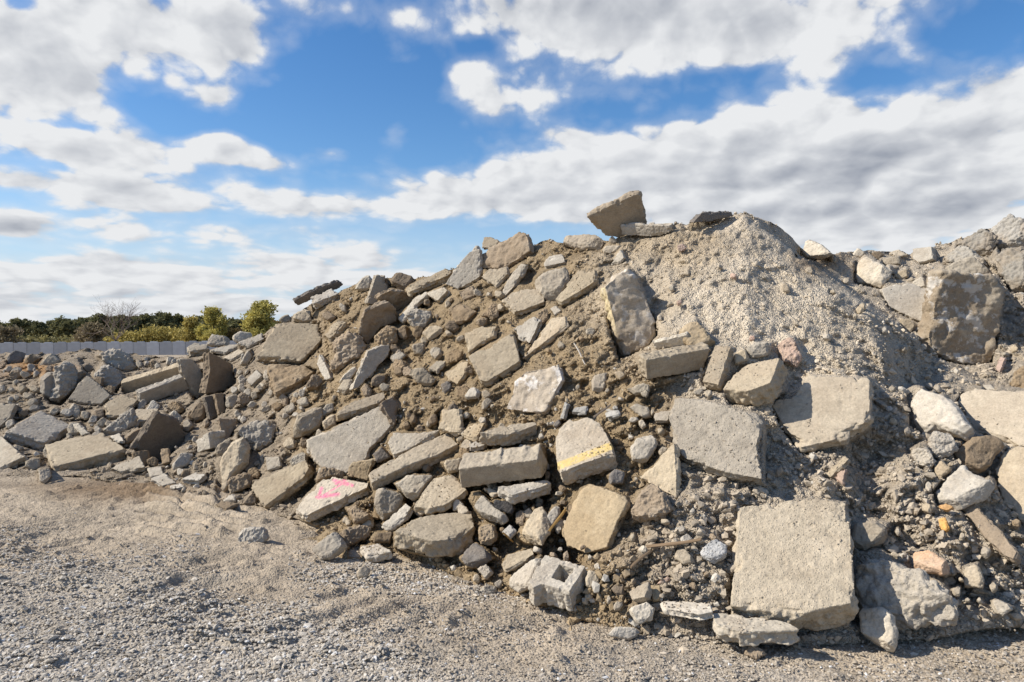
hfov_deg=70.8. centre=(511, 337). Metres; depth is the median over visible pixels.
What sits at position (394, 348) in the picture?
rubble fragment
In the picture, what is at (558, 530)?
rubble fragment
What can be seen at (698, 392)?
rubble fragment
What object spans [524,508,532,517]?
rubble fragment
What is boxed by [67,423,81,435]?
rubble fragment
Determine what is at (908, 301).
broken slab
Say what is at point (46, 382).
rubble rock
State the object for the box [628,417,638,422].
rubble fragment
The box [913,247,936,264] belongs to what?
concrete block
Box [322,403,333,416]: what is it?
rubble fragment
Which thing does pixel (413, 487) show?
rubble rock
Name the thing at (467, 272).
broken slab
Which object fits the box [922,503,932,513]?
rubble fragment
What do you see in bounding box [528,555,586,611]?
cinder block
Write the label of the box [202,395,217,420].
kerb block
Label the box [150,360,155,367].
rubble fragment
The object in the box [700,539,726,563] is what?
rubble rock
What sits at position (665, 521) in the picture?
rubble fragment
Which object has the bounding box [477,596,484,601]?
rubble fragment
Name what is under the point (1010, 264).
rubble rock
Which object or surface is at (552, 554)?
rubble fragment
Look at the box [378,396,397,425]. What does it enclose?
broken slab
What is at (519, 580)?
rubble rock
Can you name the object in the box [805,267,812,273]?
rubble fragment
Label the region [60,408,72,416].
rubble fragment
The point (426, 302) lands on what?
rubble fragment
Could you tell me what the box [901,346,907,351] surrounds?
rubble fragment
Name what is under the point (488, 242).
broken slab
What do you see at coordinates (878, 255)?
rubble rock
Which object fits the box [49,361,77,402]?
rubble rock
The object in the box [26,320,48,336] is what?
pine tree
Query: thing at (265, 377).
rubble fragment
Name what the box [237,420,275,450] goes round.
rubble rock
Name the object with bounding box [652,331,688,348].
broken slab
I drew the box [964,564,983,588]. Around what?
rubble rock
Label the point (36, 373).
rubble fragment
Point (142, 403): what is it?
rubble fragment
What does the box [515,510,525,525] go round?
rubble fragment
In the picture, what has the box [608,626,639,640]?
rubble rock
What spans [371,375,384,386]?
rubble fragment
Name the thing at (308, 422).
rubble rock
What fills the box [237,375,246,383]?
rubble fragment
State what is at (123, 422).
rubble rock
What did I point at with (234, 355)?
broken slab
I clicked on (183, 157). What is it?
sky
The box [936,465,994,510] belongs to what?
rubble rock
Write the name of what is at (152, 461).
rubble fragment
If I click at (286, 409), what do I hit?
rubble fragment
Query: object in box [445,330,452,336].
rubble fragment
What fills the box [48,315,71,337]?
pine tree
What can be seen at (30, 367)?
rubble fragment
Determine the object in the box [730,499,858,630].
broken slab
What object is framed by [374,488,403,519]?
rubble rock
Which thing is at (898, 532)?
rubble fragment
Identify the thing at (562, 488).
rubble fragment
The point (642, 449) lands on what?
rubble rock
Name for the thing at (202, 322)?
pine tree
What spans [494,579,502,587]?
rubble fragment
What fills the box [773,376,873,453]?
broken slab
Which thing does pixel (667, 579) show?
rubble rock
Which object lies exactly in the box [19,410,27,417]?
rubble fragment
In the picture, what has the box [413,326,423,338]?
rubble fragment
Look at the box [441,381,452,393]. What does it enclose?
rubble rock
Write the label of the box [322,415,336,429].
rubble rock
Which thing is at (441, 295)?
broken slab
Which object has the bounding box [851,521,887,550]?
rubble rock
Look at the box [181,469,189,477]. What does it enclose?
rubble fragment
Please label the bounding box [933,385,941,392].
rubble fragment
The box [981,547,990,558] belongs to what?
rubble fragment
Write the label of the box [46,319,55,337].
pine tree
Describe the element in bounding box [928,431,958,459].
rubble rock
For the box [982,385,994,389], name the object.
rubble rock
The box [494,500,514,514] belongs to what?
rubble rock
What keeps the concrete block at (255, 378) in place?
on the rubble heap
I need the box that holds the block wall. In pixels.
[0,341,237,354]
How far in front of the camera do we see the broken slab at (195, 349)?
12.87 m
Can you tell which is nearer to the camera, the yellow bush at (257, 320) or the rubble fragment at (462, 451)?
the rubble fragment at (462, 451)
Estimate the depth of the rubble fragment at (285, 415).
7.68 m
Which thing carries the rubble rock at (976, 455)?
on the rubble heap
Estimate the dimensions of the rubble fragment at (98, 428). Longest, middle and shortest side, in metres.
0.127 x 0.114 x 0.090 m
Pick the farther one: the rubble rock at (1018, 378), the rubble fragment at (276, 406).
the rubble fragment at (276, 406)
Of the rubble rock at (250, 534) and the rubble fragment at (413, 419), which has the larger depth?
the rubble fragment at (413, 419)
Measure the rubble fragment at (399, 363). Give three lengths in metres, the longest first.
0.165 x 0.148 x 0.086 m
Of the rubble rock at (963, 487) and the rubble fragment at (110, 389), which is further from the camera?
the rubble fragment at (110, 389)
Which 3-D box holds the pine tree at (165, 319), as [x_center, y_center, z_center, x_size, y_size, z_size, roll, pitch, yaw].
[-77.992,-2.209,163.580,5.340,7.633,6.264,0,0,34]
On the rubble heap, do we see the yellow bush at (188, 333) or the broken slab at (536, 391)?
the broken slab at (536, 391)
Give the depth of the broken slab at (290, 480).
6.38 m
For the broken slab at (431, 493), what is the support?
on the rubble heap
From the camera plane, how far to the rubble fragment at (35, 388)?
11.18 m
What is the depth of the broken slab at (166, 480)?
7.25 m
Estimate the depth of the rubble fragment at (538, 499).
4.80 m
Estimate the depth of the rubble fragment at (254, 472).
6.99 m
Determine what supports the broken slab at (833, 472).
on the rubble heap
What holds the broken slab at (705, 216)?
on the rubble heap
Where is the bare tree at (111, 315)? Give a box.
[70,295,149,340]
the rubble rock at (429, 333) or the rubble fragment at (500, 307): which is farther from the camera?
the rubble rock at (429, 333)
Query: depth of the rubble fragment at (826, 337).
5.27 m
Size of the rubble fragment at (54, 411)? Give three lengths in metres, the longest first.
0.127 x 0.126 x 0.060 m
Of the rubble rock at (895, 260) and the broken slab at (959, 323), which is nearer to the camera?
the broken slab at (959, 323)
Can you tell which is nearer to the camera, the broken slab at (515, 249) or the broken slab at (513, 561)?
the broken slab at (513, 561)
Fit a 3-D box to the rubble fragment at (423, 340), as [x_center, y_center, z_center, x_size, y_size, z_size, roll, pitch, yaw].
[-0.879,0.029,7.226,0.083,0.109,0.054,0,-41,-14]
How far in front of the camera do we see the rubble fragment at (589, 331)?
5.82 m
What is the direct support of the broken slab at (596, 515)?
on the rubble heap
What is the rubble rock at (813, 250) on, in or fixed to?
on the rubble heap
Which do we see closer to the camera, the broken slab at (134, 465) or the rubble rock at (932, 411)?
the rubble rock at (932, 411)
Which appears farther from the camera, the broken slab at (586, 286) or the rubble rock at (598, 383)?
the broken slab at (586, 286)
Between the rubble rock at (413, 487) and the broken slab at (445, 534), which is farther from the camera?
the rubble rock at (413, 487)
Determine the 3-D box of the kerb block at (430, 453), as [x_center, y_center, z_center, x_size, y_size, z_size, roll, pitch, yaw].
[-0.754,0.957,5.599,0.655,0.104,0.543,0,36,5]
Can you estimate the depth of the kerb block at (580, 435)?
4.59 m
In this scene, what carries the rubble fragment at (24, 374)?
on the rubble heap
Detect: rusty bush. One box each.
[0,324,24,342]
[70,321,110,342]
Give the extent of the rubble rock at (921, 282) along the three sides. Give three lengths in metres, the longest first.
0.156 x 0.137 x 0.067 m
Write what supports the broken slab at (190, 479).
on the rubble heap
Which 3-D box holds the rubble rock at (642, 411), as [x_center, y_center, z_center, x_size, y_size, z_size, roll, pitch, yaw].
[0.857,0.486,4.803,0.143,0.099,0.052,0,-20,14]
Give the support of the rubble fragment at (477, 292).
on the rubble heap
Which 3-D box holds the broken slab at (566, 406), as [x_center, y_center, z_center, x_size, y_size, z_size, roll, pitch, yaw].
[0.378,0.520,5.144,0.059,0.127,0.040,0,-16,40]
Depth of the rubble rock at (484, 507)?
4.65 m
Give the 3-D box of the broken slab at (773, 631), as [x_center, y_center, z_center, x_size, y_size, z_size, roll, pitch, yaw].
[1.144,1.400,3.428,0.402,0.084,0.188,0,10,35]
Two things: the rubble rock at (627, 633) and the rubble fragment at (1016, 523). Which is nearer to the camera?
the rubble rock at (627, 633)
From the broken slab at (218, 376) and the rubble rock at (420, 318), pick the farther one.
the broken slab at (218, 376)
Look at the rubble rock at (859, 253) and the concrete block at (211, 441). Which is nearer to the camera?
the concrete block at (211, 441)
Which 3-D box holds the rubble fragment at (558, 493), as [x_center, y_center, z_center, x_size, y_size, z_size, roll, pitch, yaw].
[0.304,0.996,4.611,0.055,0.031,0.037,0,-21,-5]
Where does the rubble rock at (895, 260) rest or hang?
on the rubble heap
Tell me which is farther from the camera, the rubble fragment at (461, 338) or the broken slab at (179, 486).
the broken slab at (179, 486)
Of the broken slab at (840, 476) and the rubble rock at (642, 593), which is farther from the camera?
the broken slab at (840, 476)
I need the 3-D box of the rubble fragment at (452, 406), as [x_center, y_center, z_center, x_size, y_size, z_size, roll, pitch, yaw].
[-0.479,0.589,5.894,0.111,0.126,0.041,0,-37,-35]
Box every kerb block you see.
[121,363,179,393]
[136,374,188,403]
[160,448,170,465]
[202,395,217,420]
[213,393,224,414]
[368,433,458,489]
[555,417,617,484]
[703,346,732,390]
[723,358,787,405]
[962,504,1020,563]
[996,357,1006,372]
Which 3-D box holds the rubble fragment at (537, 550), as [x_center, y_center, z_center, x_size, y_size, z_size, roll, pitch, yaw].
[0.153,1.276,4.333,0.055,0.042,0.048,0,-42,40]
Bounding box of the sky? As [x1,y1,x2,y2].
[0,0,1023,323]
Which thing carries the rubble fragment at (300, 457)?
on the rubble heap
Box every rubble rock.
[7,350,25,363]
[24,354,39,363]
[39,353,60,365]
[40,372,53,399]
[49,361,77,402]
[94,365,122,392]
[97,417,106,427]
[100,348,138,371]
[103,407,138,435]
[123,427,141,444]
[172,453,192,469]
[189,403,205,421]
[206,334,229,346]
[219,437,250,492]
[227,473,252,494]
[232,331,251,342]
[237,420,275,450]
[238,526,269,542]
[240,351,251,364]
[242,492,258,505]
[280,314,290,322]
[293,309,311,322]
[293,407,324,437]
[306,374,321,389]
[312,532,347,560]
[315,466,343,482]
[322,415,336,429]
[329,331,366,373]
[339,367,356,382]
[339,525,370,546]
[347,505,372,524]
[355,275,371,290]
[356,565,370,578]
[373,447,390,462]
[373,532,392,542]
[374,325,397,347]
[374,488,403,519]
[391,272,413,289]
[395,474,432,500]
[405,308,431,328]
[409,368,436,387]
[422,325,443,340]
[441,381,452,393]
[444,457,462,473]
[461,543,491,567]
[465,387,480,399]
[474,496,508,524]
[478,523,496,545]
[478,564,493,579]
[479,583,496,594]
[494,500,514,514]
[509,558,542,592]
[522,507,550,545]
[534,267,569,300]
[536,309,548,324]
[547,506,559,526]
[553,420,560,427]
[563,234,603,250]
[585,570,598,587]
[591,373,607,392]
[603,245,620,253]
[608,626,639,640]
[609,236,616,243]
[609,469,624,483]
[611,584,624,595]
[615,371,624,379]
[627,383,649,395]
[629,582,651,602]
[629,602,654,624]
[630,404,650,418]
[630,435,657,462]
[631,483,674,522]
[650,585,661,601]
[657,576,670,584]
[674,549,694,564]
[679,321,715,346]
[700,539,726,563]
[734,350,747,364]
[744,646,766,660]
[745,342,768,358]
[777,337,801,367]
[803,240,832,259]
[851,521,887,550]
[852,248,865,257]
[854,558,958,631]
[856,257,891,288]
[859,607,898,651]
[871,251,883,259]
[883,256,900,264]
[888,250,906,256]
[893,269,908,278]
[899,319,914,332]
[911,389,974,440]
[911,447,935,467]
[912,277,926,287]
[913,550,949,575]
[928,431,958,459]
[934,461,951,479]
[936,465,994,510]
[938,504,953,511]
[938,517,949,531]
[942,246,988,267]
[946,256,992,273]
[954,435,1004,474]
[957,228,998,255]
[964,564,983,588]
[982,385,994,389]
[990,213,1023,250]
[991,599,1012,615]
[996,246,1023,292]
[1010,366,1023,387]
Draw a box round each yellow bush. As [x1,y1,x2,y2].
[134,322,183,341]
[177,315,201,341]
[193,306,230,340]
[224,328,244,340]
[239,300,278,336]
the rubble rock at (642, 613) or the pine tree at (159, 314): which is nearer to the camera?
the rubble rock at (642, 613)
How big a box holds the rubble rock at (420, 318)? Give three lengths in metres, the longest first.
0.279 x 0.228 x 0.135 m
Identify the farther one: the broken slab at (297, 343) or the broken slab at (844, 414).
the broken slab at (297, 343)
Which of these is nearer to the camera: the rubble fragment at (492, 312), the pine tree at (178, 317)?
the rubble fragment at (492, 312)
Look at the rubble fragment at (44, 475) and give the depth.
7.44 m
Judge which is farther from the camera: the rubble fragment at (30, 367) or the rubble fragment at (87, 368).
the rubble fragment at (30, 367)
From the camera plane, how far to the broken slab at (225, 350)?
11.86 m
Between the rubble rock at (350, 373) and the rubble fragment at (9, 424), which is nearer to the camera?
the rubble rock at (350, 373)
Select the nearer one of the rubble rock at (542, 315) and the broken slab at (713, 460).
the broken slab at (713, 460)
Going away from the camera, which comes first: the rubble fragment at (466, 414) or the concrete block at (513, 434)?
the concrete block at (513, 434)
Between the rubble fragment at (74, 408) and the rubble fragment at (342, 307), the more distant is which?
the rubble fragment at (74, 408)
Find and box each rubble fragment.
[0,385,5,392]
[5,419,13,428]
[8,369,21,380]
[8,387,15,392]
[11,367,21,371]
[14,445,21,451]
[18,384,27,393]
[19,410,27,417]
[20,371,30,378]
[23,392,32,399]
[25,459,39,469]
[27,364,34,371]
[27,398,38,406]
[29,405,39,411]
[30,385,40,393]
[33,370,39,377]
[38,469,50,482]
[45,365,52,371]
[49,408,59,415]
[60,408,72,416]
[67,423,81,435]
[69,403,79,418]
[81,411,88,419]
[83,364,91,373]
[88,415,96,423]
[94,409,103,419]
[94,426,102,432]
[95,376,103,385]
[104,385,114,394]
[132,450,150,466]
[136,361,141,367]
[138,399,146,408]
[147,400,159,409]
[147,457,157,466]
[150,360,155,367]
[166,356,173,364]
[168,401,184,413]
[169,410,182,423]
[177,468,183,476]
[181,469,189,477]
[183,420,193,430]
[193,463,198,469]
[203,420,208,427]
[215,438,231,456]
[225,394,237,408]
[231,387,239,394]
[235,410,241,417]
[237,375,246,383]
[237,383,244,392]
[237,392,251,405]
[240,416,246,423]
[243,388,251,398]
[244,461,255,471]
[247,401,256,407]
[247,467,259,478]
[251,391,257,399]
[260,405,270,412]
[263,370,269,380]
[271,402,282,410]
[278,394,288,405]
[282,413,288,418]
[283,405,292,414]
[283,437,297,449]
[289,403,295,412]
[290,452,307,466]
[292,397,297,404]
[297,397,308,406]
[298,389,305,396]
[299,437,306,447]
[322,311,335,321]
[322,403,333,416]
[338,379,353,394]
[339,303,346,312]
[345,520,351,525]
[361,384,371,396]
[362,515,373,527]
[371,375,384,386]
[379,383,389,391]
[390,344,397,352]
[390,352,405,362]
[392,359,406,372]
[393,367,402,376]
[397,327,407,339]
[402,366,411,377]
[402,421,409,429]
[409,415,416,423]
[412,343,425,354]
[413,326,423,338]
[413,509,424,516]
[416,425,422,430]
[420,336,427,345]
[423,298,429,305]
[423,465,430,471]
[428,414,436,425]
[430,347,441,357]
[433,351,442,359]
[445,298,450,307]
[445,320,458,332]
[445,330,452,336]
[446,349,462,362]
[448,403,458,409]
[453,499,463,510]
[456,335,464,342]
[457,385,468,401]
[457,436,463,441]
[457,504,468,513]
[458,447,469,457]
[460,439,472,451]
[464,365,472,374]
[464,412,469,418]
[473,574,479,582]
[474,289,481,296]
[475,318,486,326]
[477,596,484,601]
[478,417,485,423]
[482,390,491,398]
[482,398,492,409]
[486,482,496,487]
[487,303,498,319]
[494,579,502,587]
[495,291,505,298]
[497,304,504,310]
[503,481,511,485]
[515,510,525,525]
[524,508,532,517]
[533,546,541,553]
[536,497,543,504]
[538,433,543,439]
[550,552,557,557]
[554,521,563,529]
[555,491,563,495]
[555,526,561,533]
[557,341,564,348]
[558,485,566,492]
[563,551,568,560]
[582,598,587,604]
[585,593,592,600]
[586,328,594,335]
[607,596,610,604]
[613,601,622,610]
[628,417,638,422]
[630,533,635,541]
[638,545,647,553]
[639,420,645,429]
[641,390,648,397]
[657,428,665,435]
[658,447,667,455]
[661,519,669,524]
[677,244,685,251]
[677,525,685,534]
[680,534,692,545]
[689,582,697,591]
[693,389,702,395]
[705,390,712,398]
[709,533,717,539]
[730,273,736,278]
[782,283,789,292]
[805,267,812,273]
[823,334,830,340]
[843,278,849,283]
[856,306,863,313]
[881,327,886,333]
[888,386,895,391]
[889,418,897,425]
[895,528,900,535]
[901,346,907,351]
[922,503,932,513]
[925,383,932,389]
[925,482,931,492]
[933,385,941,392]
[952,587,960,596]
[959,533,964,540]
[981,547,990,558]
[989,582,997,592]
[1011,345,1017,352]
[1012,519,1020,527]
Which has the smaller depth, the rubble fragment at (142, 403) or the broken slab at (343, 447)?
the broken slab at (343, 447)
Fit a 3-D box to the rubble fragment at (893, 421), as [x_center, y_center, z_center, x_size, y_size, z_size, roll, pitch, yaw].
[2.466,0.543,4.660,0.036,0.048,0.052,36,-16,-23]
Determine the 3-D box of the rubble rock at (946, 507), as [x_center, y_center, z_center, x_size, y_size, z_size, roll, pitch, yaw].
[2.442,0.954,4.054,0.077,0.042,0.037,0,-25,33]
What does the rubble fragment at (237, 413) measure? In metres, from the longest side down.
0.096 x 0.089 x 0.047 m
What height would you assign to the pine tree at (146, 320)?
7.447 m
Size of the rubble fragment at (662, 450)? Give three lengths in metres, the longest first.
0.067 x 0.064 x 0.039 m
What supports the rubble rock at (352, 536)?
on the rubble heap
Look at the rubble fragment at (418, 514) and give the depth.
5.19 m
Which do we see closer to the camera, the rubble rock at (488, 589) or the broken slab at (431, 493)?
the rubble rock at (488, 589)
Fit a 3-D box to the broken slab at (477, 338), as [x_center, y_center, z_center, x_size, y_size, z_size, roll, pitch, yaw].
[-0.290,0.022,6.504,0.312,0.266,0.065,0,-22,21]
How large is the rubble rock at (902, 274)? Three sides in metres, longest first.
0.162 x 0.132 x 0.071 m
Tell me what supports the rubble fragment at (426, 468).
on the rubble heap
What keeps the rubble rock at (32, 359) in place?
on the rubble heap
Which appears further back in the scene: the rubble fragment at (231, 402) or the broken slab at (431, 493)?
the rubble fragment at (231, 402)
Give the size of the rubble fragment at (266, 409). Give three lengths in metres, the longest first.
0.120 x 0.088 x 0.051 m
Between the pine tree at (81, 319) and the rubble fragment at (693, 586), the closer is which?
the rubble fragment at (693, 586)
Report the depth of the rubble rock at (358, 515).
5.39 m
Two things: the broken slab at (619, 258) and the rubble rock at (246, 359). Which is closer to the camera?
the broken slab at (619, 258)
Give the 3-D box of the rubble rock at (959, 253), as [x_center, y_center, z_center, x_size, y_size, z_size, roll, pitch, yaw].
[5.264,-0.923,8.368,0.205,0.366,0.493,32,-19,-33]
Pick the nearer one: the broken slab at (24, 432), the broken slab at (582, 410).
the broken slab at (582, 410)
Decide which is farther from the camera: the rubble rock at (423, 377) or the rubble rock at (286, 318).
the rubble rock at (286, 318)
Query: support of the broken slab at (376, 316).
on the rubble heap
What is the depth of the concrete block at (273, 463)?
6.83 m
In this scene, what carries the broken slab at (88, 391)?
on the rubble heap
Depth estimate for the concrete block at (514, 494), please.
4.64 m
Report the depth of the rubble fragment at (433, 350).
6.92 m
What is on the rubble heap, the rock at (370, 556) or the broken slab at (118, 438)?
the broken slab at (118, 438)
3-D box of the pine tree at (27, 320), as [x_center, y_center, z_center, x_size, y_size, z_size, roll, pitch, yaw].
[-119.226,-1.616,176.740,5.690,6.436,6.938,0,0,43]
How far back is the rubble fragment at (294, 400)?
7.77 m
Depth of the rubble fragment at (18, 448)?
8.62 m
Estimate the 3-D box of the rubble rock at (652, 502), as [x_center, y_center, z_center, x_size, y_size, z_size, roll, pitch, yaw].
[0.804,0.938,4.099,0.240,0.224,0.117,0,-29,27]
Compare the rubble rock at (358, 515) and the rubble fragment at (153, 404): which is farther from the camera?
the rubble fragment at (153, 404)
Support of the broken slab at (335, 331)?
on the rubble heap
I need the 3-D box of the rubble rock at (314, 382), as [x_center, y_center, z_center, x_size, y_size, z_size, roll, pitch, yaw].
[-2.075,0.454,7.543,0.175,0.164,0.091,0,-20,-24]
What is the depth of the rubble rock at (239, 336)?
11.86 m
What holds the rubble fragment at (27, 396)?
on the rubble heap
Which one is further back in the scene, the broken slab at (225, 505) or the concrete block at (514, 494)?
the broken slab at (225, 505)
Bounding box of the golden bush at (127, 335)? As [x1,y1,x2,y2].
[103,327,154,341]
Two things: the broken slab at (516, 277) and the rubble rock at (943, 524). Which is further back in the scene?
the broken slab at (516, 277)
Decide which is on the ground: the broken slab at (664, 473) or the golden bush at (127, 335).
the golden bush at (127, 335)
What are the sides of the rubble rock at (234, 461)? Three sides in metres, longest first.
0.600 x 0.291 x 0.170 m
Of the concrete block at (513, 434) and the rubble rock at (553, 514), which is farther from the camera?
the concrete block at (513, 434)
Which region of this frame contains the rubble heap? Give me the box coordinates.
[0,213,1023,652]
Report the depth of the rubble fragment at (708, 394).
4.76 m
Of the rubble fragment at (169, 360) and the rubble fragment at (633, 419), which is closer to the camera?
the rubble fragment at (633, 419)
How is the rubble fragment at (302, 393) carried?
on the rubble heap
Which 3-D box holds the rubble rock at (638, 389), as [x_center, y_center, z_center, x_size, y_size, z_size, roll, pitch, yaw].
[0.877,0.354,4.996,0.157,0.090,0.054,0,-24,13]
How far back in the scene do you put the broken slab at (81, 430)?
9.18 m
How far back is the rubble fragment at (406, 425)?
6.13 m
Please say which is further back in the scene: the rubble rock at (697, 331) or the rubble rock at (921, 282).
the rubble rock at (921, 282)
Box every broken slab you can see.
[0,403,16,429]
[0,437,27,469]
[3,411,68,451]
[45,433,125,471]
[68,376,111,406]
[73,423,89,435]
[104,394,137,419]
[110,433,124,443]
[111,456,145,473]
[130,410,183,461]
[147,467,162,477]
[151,473,175,486]
[170,483,184,490]
[176,358,203,398]
[182,472,206,483]
[187,343,209,356]
[199,352,234,394]
[210,344,236,354]
[216,418,236,439]
[216,501,237,510]
[223,494,236,502]
[224,349,244,361]
[237,333,263,348]
[252,460,313,509]
[257,323,321,363]
[267,364,315,398]
[292,280,342,304]
[296,477,370,521]
[306,407,393,475]
[311,289,339,308]
[317,355,333,380]
[325,320,347,341]
[337,392,384,420]
[347,458,375,479]
[349,344,389,390]
[358,300,395,344]
[364,274,387,304]
[374,289,413,310]
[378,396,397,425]
[382,504,412,530]
[388,430,439,458]
[394,511,475,556]
[399,292,429,323]
[406,269,451,296]
[414,475,467,514]
[426,287,449,302]
[428,361,446,373]
[438,408,464,436]
[445,362,469,385]
[446,246,483,288]
[448,303,476,324]
[459,286,474,300]
[462,423,486,441]
[465,326,497,354]
[469,334,521,386]
[469,441,487,450]
[482,232,533,269]
[482,237,499,249]
[482,267,509,287]
[484,488,497,497]
[502,289,544,315]
[502,525,516,538]
[502,548,534,572]
[503,264,527,297]
[507,365,564,414]
[514,317,541,344]
[522,316,568,360]
[544,254,565,268]
[556,269,598,306]
[560,402,569,419]
[562,484,629,552]
[572,406,587,414]
[587,190,646,236]
[600,268,655,358]
[605,410,620,419]
[611,250,625,265]
[620,222,672,235]
[640,443,681,498]
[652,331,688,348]
[654,411,669,422]
[660,601,713,619]
[669,398,763,483]
[689,211,733,222]
[712,613,799,646]
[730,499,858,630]
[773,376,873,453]
[824,457,850,479]
[835,469,846,485]
[880,283,924,321]
[917,268,1002,365]
[958,388,1023,446]
[995,446,1023,527]
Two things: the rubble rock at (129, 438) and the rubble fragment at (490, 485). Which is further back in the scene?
the rubble rock at (129, 438)
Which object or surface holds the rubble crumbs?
on the rubble heap
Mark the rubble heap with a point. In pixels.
(702, 255)
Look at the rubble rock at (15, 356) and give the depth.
13.45 m
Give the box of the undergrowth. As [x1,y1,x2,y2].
[2,333,116,342]
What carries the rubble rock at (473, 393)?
on the rubble heap
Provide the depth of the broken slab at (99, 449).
8.42 m
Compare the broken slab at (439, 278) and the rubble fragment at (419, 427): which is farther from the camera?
the broken slab at (439, 278)
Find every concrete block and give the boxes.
[135,409,158,427]
[196,430,224,451]
[246,370,263,386]
[265,456,281,471]
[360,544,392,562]
[459,443,547,487]
[479,422,536,445]
[497,480,550,504]
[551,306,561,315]
[638,342,708,378]
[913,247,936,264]
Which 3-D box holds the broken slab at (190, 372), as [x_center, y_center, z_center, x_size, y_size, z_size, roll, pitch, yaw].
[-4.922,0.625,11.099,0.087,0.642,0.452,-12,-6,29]
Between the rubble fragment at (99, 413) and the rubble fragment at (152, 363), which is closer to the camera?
the rubble fragment at (99, 413)
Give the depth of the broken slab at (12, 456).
8.22 m
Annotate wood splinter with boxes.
[548,509,566,531]
[593,404,610,417]
[630,550,651,568]
[646,538,701,547]
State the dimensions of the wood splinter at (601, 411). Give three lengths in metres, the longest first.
0.156 x 0.018 x 0.010 m
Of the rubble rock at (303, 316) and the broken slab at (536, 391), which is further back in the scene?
the rubble rock at (303, 316)
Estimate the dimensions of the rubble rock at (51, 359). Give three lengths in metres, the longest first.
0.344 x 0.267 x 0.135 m
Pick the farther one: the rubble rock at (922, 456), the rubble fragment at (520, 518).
the rubble fragment at (520, 518)
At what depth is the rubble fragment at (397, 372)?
6.91 m
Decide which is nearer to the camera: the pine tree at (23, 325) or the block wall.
the block wall
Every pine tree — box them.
[6,317,31,336]
[22,318,33,334]
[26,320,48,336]
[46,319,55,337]
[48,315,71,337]
[54,319,86,336]
[71,317,88,325]
[89,313,112,336]
[107,314,137,335]
[133,313,159,331]
[153,312,180,328]
[154,311,162,316]
[173,313,184,328]
[198,318,216,326]
[227,318,242,330]
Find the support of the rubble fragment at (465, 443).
on the rubble heap
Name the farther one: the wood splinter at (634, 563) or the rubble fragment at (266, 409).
the rubble fragment at (266, 409)
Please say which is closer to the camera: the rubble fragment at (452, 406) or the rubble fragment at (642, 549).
the rubble fragment at (642, 549)
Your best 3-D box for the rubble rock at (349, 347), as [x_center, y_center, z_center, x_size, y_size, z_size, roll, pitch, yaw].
[-1.734,0.161,7.657,0.387,0.468,0.204,0,-21,2]
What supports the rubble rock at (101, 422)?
on the rubble heap
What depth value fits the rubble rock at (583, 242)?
7.16 m
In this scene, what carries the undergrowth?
on the ground
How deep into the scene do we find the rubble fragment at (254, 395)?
9.16 m
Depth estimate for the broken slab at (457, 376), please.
6.29 m
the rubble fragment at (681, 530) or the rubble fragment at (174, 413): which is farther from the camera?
the rubble fragment at (174, 413)
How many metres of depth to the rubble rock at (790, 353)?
5.11 m
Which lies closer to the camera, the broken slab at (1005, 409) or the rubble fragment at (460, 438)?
the broken slab at (1005, 409)
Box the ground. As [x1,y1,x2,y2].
[0,355,1023,681]
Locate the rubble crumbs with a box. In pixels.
[0,194,1023,663]
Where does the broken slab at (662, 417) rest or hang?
on the rubble heap
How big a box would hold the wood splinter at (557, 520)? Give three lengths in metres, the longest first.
0.200 x 0.021 x 0.011 m
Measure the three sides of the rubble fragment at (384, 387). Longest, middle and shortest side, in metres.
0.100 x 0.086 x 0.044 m
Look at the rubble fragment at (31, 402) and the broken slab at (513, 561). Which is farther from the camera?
the rubble fragment at (31, 402)
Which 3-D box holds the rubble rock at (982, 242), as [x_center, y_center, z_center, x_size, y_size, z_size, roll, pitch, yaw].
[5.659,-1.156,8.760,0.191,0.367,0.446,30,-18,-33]
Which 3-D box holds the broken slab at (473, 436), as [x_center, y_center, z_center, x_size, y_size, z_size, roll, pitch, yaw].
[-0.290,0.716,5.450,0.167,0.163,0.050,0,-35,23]
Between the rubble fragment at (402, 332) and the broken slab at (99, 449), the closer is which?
the rubble fragment at (402, 332)
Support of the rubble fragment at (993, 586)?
on the rubble heap
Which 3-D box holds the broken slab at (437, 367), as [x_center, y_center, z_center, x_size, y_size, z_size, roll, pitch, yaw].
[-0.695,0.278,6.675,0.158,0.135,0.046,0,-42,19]
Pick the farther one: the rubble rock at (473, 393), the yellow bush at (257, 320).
the yellow bush at (257, 320)
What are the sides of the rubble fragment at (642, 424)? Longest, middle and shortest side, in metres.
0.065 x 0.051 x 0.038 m
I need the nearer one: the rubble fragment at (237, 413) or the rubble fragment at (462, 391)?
the rubble fragment at (462, 391)
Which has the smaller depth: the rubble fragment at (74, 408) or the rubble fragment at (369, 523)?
the rubble fragment at (369, 523)
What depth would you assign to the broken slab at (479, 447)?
5.28 m
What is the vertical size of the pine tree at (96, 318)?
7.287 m
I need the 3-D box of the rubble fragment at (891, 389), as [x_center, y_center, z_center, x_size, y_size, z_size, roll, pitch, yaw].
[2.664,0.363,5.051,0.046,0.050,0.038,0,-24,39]
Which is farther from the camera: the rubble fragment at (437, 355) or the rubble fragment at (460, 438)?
the rubble fragment at (437, 355)
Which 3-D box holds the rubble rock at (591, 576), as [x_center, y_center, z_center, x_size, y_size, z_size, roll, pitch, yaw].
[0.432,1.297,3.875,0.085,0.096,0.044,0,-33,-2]
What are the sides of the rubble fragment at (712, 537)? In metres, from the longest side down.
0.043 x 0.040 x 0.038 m
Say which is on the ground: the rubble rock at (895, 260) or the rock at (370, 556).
the rock at (370, 556)
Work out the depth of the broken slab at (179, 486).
7.05 m

